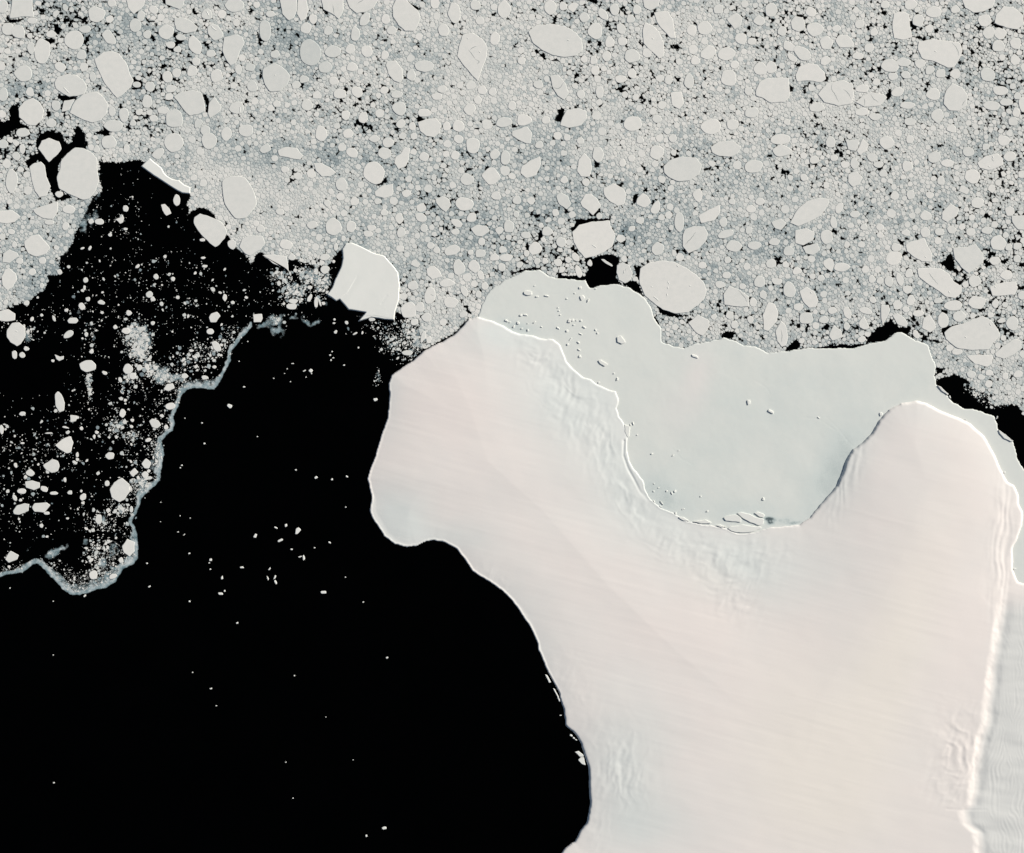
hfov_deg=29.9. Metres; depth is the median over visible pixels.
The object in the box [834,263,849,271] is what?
ice floe
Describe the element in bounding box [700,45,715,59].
ice floe
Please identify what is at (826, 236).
ice floe
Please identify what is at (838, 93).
ice floe
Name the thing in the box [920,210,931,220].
ice floe
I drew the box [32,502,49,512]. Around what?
ice floe
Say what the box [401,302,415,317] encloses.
ice floe
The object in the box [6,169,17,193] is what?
ice floe
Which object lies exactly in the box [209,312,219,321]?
ice floe
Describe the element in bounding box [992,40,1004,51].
ice floe
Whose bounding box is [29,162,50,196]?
ice floe
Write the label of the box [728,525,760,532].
frozen berg
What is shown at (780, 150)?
ice floe
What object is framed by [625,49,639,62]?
ice floe
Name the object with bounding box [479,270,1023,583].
fast ice
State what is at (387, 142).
ice floe
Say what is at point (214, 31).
ice floe
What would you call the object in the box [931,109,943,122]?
ice floe
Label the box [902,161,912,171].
ice floe
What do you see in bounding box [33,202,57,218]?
ice floe
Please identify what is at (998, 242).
ice floe
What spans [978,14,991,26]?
ice floe
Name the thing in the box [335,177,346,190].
ice floe
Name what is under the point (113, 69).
ice floe
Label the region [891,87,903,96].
ice floe
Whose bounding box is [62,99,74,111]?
ice floe
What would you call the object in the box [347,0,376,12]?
ice floe
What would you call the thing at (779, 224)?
ice floe
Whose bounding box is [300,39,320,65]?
ice floe
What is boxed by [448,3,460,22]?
ice floe
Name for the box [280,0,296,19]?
ice floe
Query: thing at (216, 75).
ice floe
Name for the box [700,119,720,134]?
ice floe
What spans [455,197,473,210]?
ice floe
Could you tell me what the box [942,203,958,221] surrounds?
ice floe
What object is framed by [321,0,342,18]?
ice floe
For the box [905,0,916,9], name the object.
ice floe
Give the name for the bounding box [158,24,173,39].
ice floe
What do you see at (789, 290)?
ice floe
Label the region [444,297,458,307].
ice floe
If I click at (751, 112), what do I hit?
ice floe
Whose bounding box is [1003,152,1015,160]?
ice floe
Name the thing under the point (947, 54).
ice floe
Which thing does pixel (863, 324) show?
ice floe
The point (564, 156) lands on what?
brash ice
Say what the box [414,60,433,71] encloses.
ice floe
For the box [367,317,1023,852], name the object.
ice shelf
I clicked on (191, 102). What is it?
ice floe
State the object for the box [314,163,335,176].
ice floe
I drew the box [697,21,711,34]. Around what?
ice floe
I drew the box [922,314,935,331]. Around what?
ice floe
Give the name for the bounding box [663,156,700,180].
ice floe
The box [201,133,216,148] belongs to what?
ice floe
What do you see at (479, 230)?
ice floe
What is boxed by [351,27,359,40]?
ice floe
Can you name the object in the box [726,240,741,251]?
ice floe
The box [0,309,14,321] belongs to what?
ice floe
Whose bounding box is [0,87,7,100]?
ice floe
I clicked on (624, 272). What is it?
ice floe
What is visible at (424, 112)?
ice floe
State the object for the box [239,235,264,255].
ice floe
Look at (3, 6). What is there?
ice floe
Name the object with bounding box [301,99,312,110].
ice floe
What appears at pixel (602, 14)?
ice floe
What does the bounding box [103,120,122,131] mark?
ice floe
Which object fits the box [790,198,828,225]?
ice floe
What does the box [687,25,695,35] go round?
ice floe
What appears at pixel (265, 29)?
ice floe
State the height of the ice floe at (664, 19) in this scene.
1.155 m
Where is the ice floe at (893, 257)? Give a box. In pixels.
[886,251,901,264]
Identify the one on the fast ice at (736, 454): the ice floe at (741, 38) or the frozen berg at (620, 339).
the frozen berg at (620, 339)
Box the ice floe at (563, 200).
[556,193,570,208]
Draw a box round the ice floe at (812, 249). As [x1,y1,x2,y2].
[803,244,819,254]
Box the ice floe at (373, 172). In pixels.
[363,162,384,183]
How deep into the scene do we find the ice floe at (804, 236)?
2999.15 m
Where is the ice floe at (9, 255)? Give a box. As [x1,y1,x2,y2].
[2,249,18,262]
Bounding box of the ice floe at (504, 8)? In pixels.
[497,0,510,17]
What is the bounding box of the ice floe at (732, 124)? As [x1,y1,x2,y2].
[727,119,738,129]
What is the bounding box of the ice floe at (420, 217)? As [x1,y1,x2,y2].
[415,213,426,221]
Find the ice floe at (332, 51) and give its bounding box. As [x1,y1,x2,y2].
[324,45,340,57]
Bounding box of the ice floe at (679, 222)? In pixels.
[674,212,683,231]
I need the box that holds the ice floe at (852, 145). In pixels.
[846,138,859,150]
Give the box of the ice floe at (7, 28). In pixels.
[2,23,12,34]
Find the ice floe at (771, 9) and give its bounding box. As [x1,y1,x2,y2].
[765,3,777,16]
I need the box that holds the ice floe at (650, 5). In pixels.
[643,0,659,10]
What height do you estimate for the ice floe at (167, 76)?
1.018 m
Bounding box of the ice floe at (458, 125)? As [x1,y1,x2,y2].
[453,120,463,131]
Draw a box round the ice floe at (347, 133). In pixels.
[343,129,352,137]
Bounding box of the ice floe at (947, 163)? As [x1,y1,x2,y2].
[941,159,953,166]
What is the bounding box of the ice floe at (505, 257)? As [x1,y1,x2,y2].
[499,254,512,260]
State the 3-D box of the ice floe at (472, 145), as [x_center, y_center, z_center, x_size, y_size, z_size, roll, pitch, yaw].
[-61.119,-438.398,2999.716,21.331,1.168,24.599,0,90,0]
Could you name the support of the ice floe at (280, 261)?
on the sea water
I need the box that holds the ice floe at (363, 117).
[358,112,367,123]
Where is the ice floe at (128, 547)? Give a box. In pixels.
[122,539,134,556]
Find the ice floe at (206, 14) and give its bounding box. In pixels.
[201,9,211,19]
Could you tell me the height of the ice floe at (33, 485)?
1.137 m
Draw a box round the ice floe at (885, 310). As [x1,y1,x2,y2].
[881,305,889,325]
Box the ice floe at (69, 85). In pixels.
[54,74,86,96]
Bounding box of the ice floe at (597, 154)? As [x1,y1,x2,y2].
[592,147,603,162]
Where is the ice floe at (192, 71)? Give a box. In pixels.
[187,66,197,75]
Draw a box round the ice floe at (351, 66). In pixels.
[347,62,357,70]
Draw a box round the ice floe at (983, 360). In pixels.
[967,354,992,366]
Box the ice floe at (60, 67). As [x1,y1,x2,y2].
[54,62,65,72]
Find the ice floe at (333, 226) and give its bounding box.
[325,218,341,234]
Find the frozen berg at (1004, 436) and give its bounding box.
[998,430,1012,441]
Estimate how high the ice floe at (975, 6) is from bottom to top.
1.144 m
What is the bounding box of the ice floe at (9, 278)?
[2,268,16,289]
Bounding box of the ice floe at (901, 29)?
[892,12,911,39]
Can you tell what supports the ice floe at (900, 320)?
on the sea water
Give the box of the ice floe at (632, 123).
[623,116,641,130]
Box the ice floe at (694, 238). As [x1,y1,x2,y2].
[682,226,707,252]
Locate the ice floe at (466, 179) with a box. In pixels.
[460,173,473,184]
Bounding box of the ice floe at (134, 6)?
[126,0,144,13]
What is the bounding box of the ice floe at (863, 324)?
[859,316,868,329]
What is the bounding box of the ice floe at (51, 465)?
[43,459,58,472]
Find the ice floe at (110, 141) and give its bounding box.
[101,135,116,148]
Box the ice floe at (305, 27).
[300,22,310,33]
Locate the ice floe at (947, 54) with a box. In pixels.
[918,39,961,67]
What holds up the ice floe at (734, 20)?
on the sea water
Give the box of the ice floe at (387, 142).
[382,138,393,147]
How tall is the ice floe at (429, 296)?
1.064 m
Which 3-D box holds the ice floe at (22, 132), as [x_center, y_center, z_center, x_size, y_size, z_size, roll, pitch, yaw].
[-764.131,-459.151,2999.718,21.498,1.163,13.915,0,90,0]
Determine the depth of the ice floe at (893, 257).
2999.30 m
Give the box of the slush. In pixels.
[0,0,1023,411]
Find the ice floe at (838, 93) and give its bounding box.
[818,80,853,105]
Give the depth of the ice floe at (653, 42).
2999.07 m
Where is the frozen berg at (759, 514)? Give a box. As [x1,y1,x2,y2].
[755,512,763,516]
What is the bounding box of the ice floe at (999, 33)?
[994,27,1006,39]
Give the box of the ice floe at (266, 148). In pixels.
[260,143,270,152]
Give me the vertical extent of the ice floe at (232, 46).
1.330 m
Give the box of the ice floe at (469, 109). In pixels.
[463,104,475,115]
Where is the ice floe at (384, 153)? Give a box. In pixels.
[378,147,390,159]
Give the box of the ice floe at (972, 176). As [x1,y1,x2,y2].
[964,170,979,183]
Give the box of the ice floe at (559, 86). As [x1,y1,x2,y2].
[550,74,568,99]
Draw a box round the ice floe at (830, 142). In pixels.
[825,136,834,147]
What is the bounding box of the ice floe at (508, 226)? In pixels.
[504,220,513,232]
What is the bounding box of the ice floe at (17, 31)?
[11,25,24,37]
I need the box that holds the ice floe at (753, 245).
[747,241,760,249]
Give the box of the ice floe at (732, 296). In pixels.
[723,286,748,306]
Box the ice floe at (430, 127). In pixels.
[418,118,440,136]
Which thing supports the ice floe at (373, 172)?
on the sea water
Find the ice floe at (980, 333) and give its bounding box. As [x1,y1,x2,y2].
[944,316,999,349]
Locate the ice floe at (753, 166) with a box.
[744,160,762,172]
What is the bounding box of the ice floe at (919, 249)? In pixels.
[906,238,931,261]
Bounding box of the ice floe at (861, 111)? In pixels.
[855,108,868,115]
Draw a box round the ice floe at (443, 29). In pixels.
[438,23,448,35]
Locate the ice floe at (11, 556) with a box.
[5,551,18,562]
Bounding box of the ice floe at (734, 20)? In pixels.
[727,13,741,28]
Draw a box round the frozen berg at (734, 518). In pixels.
[724,515,740,521]
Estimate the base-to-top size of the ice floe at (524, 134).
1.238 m
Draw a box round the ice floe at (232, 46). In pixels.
[222,34,244,64]
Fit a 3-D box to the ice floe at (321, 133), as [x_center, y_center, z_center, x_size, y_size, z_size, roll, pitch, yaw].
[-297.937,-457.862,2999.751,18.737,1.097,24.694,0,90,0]
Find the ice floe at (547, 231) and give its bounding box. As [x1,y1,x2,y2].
[542,227,552,235]
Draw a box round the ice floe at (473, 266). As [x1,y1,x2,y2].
[468,260,479,272]
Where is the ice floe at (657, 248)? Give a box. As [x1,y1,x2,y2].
[651,242,663,254]
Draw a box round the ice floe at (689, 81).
[684,73,693,88]
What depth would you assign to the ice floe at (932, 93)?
2999.28 m
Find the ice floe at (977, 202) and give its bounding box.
[971,198,983,207]
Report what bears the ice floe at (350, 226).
on the sea water
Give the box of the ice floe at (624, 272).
[616,262,632,282]
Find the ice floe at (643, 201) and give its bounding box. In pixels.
[636,193,650,207]
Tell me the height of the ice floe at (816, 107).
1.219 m
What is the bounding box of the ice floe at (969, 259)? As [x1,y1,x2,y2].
[953,244,983,272]
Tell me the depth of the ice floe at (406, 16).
2998.97 m
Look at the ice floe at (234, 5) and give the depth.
2999.03 m
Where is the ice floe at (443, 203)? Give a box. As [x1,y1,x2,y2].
[435,196,450,211]
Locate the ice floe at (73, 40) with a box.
[64,31,83,49]
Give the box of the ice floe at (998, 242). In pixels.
[990,235,1006,249]
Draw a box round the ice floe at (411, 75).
[407,69,415,80]
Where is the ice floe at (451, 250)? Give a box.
[444,245,459,255]
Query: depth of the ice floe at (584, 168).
2999.17 m
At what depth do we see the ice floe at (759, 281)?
2999.07 m
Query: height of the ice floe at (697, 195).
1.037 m
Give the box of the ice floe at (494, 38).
[490,31,499,44]
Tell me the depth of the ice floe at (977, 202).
2999.23 m
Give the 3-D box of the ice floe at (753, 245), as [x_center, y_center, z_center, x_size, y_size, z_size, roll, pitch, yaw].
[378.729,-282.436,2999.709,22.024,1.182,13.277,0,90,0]
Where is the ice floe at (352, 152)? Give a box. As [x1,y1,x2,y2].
[346,148,357,157]
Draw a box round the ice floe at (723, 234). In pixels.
[718,230,733,238]
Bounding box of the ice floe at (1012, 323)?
[1006,316,1017,330]
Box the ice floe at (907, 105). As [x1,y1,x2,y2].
[900,102,914,108]
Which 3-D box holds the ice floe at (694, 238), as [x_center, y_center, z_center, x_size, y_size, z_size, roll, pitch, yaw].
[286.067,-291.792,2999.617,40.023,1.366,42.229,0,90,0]
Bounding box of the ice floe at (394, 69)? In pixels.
[386,60,402,82]
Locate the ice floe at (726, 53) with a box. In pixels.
[718,47,735,60]
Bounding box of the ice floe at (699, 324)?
[688,315,709,335]
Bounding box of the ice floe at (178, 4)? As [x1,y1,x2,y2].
[165,0,183,8]
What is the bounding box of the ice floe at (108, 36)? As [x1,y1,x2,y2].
[102,30,115,43]
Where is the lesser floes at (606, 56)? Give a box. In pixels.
[0,0,1023,578]
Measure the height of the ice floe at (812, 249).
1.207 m
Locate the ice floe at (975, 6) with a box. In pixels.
[962,0,994,12]
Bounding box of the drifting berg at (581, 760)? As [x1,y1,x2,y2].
[578,757,584,764]
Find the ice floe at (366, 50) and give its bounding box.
[361,45,372,56]
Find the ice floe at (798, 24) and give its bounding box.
[791,16,804,31]
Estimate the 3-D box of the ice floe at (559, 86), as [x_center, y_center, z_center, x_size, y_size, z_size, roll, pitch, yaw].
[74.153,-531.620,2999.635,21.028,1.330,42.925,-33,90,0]
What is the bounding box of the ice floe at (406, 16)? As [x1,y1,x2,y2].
[392,0,419,30]
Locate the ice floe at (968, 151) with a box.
[962,147,973,156]
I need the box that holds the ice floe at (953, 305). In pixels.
[944,300,961,310]
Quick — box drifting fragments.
[0,170,1015,578]
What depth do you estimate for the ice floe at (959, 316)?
2999.18 m
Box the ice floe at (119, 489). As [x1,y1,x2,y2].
[110,478,129,501]
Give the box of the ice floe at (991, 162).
[977,153,1002,169]
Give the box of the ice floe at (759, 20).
[753,16,764,25]
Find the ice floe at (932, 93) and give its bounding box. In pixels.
[926,88,939,99]
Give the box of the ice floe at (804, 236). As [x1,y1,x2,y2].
[795,228,813,244]
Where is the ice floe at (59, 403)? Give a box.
[55,392,64,411]
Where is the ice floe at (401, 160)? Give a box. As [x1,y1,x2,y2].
[394,147,409,168]
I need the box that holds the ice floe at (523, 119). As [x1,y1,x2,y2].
[517,114,531,125]
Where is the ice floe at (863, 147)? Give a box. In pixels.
[857,139,868,154]
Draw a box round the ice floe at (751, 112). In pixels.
[745,108,758,117]
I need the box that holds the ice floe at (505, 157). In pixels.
[501,150,509,164]
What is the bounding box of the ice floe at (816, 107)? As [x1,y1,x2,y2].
[809,102,824,111]
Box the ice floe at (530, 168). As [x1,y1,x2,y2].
[520,156,540,177]
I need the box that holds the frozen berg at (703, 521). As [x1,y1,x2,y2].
[693,520,710,523]
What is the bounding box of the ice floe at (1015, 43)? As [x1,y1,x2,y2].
[1010,38,1020,48]
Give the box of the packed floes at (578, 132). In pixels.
[0,0,1023,414]
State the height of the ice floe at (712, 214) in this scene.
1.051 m
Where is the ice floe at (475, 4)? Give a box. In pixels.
[470,0,480,9]
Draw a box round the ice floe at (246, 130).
[238,124,252,136]
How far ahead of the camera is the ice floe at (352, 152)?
2999.34 m
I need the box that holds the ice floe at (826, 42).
[820,36,832,49]
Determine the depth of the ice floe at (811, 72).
2999.15 m
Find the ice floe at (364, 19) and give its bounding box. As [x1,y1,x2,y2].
[359,13,369,25]
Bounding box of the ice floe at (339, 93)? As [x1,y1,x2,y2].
[333,89,345,98]
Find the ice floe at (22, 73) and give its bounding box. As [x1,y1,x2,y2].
[14,66,31,81]
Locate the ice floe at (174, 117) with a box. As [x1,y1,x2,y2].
[166,109,182,126]
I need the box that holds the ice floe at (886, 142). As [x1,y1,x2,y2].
[879,136,893,149]
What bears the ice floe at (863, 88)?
on the sea water
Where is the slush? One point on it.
(550, 184)
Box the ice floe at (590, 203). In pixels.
[580,194,600,214]
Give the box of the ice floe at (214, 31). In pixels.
[207,24,222,40]
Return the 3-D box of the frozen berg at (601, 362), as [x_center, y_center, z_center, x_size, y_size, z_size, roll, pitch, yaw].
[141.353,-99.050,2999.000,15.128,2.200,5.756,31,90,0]
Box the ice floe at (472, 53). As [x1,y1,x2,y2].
[457,33,486,80]
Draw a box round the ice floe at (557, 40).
[528,24,581,56]
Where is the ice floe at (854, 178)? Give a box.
[848,172,861,186]
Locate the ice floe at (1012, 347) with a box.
[995,339,1021,358]
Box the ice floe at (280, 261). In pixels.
[263,254,288,271]
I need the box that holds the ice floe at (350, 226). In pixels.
[346,221,355,231]
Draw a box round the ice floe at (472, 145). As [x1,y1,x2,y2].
[466,138,479,153]
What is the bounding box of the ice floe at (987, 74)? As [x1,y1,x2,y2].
[980,68,994,80]
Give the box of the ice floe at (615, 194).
[603,183,625,205]
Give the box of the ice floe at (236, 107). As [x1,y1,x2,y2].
[229,102,243,113]
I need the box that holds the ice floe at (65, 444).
[55,436,72,452]
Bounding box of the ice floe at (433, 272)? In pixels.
[426,266,441,278]
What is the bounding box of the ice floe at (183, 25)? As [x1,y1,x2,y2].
[174,17,197,32]
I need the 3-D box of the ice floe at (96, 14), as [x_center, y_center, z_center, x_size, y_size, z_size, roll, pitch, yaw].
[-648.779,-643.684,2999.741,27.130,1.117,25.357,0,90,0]
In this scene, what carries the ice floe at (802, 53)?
on the sea water
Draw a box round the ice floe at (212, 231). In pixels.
[194,214,226,246]
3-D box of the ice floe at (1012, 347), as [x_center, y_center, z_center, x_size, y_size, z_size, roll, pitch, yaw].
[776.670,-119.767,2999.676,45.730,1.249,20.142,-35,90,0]
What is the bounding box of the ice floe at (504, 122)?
[496,117,511,126]
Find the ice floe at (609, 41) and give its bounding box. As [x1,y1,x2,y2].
[605,36,614,46]
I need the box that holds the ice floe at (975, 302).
[968,296,985,308]
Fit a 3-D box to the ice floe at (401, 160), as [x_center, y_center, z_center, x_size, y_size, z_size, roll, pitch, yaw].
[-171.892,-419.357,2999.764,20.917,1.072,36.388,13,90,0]
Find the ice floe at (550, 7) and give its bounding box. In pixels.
[544,0,556,14]
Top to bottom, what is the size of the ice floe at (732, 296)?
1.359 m
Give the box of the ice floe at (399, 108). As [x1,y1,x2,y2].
[392,102,405,115]
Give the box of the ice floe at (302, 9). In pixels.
[297,0,307,20]
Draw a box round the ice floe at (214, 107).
[208,97,220,117]
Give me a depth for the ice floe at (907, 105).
2999.22 m
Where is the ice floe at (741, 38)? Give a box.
[735,33,746,44]
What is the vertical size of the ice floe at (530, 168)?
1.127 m
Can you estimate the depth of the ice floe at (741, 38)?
2999.30 m
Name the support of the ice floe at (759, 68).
on the sea water
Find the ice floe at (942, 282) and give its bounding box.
[917,268,961,297]
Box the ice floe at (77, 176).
[57,148,98,199]
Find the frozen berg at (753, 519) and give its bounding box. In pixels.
[738,512,763,524]
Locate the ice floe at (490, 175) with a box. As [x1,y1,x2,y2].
[482,167,500,184]
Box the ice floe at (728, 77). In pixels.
[721,70,735,85]
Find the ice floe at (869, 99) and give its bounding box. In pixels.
[856,92,886,106]
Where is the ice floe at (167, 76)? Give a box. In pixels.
[162,71,171,82]
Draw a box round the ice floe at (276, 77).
[262,63,289,91]
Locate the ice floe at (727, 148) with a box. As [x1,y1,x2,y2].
[711,140,740,156]
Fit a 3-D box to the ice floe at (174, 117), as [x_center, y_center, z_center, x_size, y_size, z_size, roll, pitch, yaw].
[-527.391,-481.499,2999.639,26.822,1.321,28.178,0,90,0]
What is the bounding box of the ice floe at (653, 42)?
[642,22,663,58]
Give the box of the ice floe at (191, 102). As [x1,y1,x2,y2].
[174,90,204,115]
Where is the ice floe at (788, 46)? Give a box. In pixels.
[783,41,794,50]
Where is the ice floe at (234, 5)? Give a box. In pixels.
[225,0,243,11]
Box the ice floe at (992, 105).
[983,101,998,110]
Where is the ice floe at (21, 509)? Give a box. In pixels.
[13,503,28,514]
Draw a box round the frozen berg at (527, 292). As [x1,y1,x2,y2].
[524,291,531,294]
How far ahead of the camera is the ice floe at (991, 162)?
2999.20 m
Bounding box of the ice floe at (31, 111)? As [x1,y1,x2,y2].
[18,98,43,125]
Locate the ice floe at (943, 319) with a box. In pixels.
[938,312,948,327]
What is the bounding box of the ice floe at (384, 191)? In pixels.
[375,184,392,197]
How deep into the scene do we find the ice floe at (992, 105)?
2999.12 m
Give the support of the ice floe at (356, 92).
on the sea water
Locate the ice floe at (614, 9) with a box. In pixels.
[610,3,618,15]
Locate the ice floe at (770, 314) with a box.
[763,302,777,330]
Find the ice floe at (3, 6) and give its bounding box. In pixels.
[0,0,7,12]
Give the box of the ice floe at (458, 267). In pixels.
[453,259,464,274]
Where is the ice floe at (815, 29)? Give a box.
[806,22,823,36]
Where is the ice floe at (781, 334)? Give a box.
[775,321,787,346]
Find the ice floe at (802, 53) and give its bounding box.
[794,46,810,60]
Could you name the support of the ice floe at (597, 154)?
on the sea water
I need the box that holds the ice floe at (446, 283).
[439,279,454,286]
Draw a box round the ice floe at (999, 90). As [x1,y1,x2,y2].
[993,86,1007,94]
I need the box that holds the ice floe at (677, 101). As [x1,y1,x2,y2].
[670,92,683,108]
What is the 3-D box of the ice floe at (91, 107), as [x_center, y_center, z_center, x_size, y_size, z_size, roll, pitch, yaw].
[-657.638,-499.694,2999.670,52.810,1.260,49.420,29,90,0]
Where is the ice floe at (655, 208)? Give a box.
[650,200,659,213]
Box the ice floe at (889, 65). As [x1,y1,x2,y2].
[881,59,898,71]
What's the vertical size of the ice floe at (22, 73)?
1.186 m
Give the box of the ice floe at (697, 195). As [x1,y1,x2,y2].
[693,189,701,201]
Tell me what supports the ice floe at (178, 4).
on the sea water
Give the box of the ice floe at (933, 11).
[926,6,941,17]
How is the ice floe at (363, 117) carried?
on the sea water
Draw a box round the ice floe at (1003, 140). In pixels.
[998,135,1009,145]
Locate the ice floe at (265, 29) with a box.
[259,20,270,40]
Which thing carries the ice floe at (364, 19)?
on the sea water
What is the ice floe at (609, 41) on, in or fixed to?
on the sea water
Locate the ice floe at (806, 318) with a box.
[799,312,812,323]
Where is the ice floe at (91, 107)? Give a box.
[70,92,107,122]
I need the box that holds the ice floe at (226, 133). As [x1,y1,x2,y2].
[221,127,231,140]
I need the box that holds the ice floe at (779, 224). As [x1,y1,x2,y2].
[771,219,785,229]
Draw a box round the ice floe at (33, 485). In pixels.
[25,480,39,489]
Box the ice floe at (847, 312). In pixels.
[843,307,850,318]
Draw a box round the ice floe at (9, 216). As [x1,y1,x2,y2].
[0,210,19,223]
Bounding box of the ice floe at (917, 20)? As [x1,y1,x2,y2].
[912,14,923,26]
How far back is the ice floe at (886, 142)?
2999.17 m
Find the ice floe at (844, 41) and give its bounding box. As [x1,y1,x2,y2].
[835,35,853,47]
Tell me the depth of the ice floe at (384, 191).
2999.16 m
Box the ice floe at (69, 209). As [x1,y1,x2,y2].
[62,205,74,213]
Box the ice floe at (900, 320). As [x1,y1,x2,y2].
[892,313,907,326]
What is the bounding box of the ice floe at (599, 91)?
[595,86,603,97]
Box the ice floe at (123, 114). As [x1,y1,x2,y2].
[119,108,128,121]
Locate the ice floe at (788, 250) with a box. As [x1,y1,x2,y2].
[783,246,793,255]
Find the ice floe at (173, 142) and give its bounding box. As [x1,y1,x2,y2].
[164,133,183,151]
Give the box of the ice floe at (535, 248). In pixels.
[529,242,541,254]
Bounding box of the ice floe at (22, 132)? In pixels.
[16,128,29,136]
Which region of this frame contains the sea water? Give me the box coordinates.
[0,0,1023,852]
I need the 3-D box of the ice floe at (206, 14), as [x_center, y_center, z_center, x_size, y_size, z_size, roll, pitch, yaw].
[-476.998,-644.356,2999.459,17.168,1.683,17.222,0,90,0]
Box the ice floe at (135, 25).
[129,18,140,31]
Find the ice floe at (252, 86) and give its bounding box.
[247,80,257,91]
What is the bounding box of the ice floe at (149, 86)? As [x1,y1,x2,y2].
[145,82,153,91]
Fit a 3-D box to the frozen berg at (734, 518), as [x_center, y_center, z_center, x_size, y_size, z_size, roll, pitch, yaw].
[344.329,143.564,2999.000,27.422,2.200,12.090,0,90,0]
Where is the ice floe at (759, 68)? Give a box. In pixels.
[753,62,766,74]
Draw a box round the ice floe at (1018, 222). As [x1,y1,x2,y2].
[1011,215,1023,229]
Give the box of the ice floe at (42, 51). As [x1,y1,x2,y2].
[34,38,49,63]
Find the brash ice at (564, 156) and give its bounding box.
[0,0,1023,405]
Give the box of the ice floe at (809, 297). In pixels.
[799,287,817,307]
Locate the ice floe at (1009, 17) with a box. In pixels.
[994,6,1023,28]
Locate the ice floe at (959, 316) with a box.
[953,310,965,321]
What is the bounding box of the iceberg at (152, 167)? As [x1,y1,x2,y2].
[141,158,189,193]
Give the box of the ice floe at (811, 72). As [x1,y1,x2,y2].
[795,63,825,81]
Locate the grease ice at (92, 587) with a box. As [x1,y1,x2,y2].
[0,214,420,594]
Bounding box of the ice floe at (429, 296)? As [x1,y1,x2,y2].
[424,287,434,303]
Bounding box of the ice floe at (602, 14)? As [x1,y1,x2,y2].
[598,9,607,19]
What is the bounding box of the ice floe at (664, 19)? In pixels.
[654,11,675,37]
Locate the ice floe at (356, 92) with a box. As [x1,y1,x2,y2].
[351,87,361,97]
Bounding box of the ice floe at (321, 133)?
[315,126,326,140]
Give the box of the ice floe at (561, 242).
[556,237,565,247]
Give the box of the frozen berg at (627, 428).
[624,425,629,436]
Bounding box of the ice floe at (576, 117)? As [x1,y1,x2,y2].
[560,108,586,127]
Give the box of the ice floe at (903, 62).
[896,57,909,66]
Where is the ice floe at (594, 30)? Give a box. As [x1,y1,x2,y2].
[587,23,601,39]
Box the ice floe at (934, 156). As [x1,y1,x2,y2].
[928,151,940,162]
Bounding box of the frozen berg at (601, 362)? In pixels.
[598,360,606,365]
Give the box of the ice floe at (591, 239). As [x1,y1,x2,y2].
[572,220,614,257]
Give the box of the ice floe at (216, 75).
[211,69,222,81]
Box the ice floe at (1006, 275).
[1000,270,1011,279]
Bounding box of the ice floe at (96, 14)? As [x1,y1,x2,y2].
[88,6,104,22]
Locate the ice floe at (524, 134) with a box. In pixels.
[512,126,531,143]
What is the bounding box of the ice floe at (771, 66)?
[766,61,776,72]
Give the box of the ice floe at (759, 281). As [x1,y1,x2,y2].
[754,276,764,287]
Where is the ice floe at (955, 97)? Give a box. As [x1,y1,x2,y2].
[943,83,967,110]
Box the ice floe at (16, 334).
[7,322,25,345]
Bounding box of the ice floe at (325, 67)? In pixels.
[318,61,331,72]
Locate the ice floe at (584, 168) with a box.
[577,153,591,176]
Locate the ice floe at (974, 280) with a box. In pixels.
[968,275,980,287]
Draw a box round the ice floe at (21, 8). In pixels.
[10,0,33,17]
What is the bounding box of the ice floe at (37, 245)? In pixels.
[24,234,49,256]
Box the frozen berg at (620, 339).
[617,336,624,343]
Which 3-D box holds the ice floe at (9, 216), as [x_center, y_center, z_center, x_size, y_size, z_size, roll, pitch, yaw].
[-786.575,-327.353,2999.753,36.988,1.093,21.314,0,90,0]
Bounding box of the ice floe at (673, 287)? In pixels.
[639,260,705,313]
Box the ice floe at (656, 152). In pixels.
[650,146,663,159]
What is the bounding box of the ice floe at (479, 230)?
[471,225,488,236]
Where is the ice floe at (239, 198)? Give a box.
[222,176,256,218]
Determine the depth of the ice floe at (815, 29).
2999.18 m
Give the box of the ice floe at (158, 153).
[152,148,163,158]
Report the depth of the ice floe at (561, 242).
2999.09 m
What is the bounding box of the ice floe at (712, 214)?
[699,205,719,222]
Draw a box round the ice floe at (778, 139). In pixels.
[770,134,789,144]
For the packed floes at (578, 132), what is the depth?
2999.57 m
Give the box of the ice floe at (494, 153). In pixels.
[490,149,499,158]
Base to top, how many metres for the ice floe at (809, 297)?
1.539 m
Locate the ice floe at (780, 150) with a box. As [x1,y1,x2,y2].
[772,144,791,156]
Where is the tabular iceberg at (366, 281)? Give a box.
[327,243,399,321]
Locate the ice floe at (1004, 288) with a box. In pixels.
[990,282,1017,295]
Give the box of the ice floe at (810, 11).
[805,7,815,16]
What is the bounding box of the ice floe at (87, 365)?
[79,360,95,371]
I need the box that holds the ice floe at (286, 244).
[280,239,292,248]
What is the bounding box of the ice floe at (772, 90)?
[756,78,789,102]
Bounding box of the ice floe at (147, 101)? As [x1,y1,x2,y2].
[142,95,151,107]
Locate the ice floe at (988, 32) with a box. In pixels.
[982,26,994,38]
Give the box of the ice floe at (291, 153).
[278,147,302,159]
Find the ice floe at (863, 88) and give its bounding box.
[855,84,868,92]
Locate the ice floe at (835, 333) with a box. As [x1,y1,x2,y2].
[829,325,841,340]
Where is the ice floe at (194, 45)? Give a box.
[188,36,201,54]
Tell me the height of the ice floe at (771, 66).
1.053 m
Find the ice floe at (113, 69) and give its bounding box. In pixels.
[95,51,132,97]
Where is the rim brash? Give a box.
[2,209,387,591]
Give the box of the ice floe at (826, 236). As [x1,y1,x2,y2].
[820,230,832,243]
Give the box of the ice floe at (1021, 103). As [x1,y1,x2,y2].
[1018,97,1023,111]
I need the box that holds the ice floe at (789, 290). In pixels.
[783,281,795,297]
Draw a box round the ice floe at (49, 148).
[38,138,60,161]
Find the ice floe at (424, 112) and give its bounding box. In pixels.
[418,109,430,116]
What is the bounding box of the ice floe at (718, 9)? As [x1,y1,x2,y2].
[713,4,722,13]

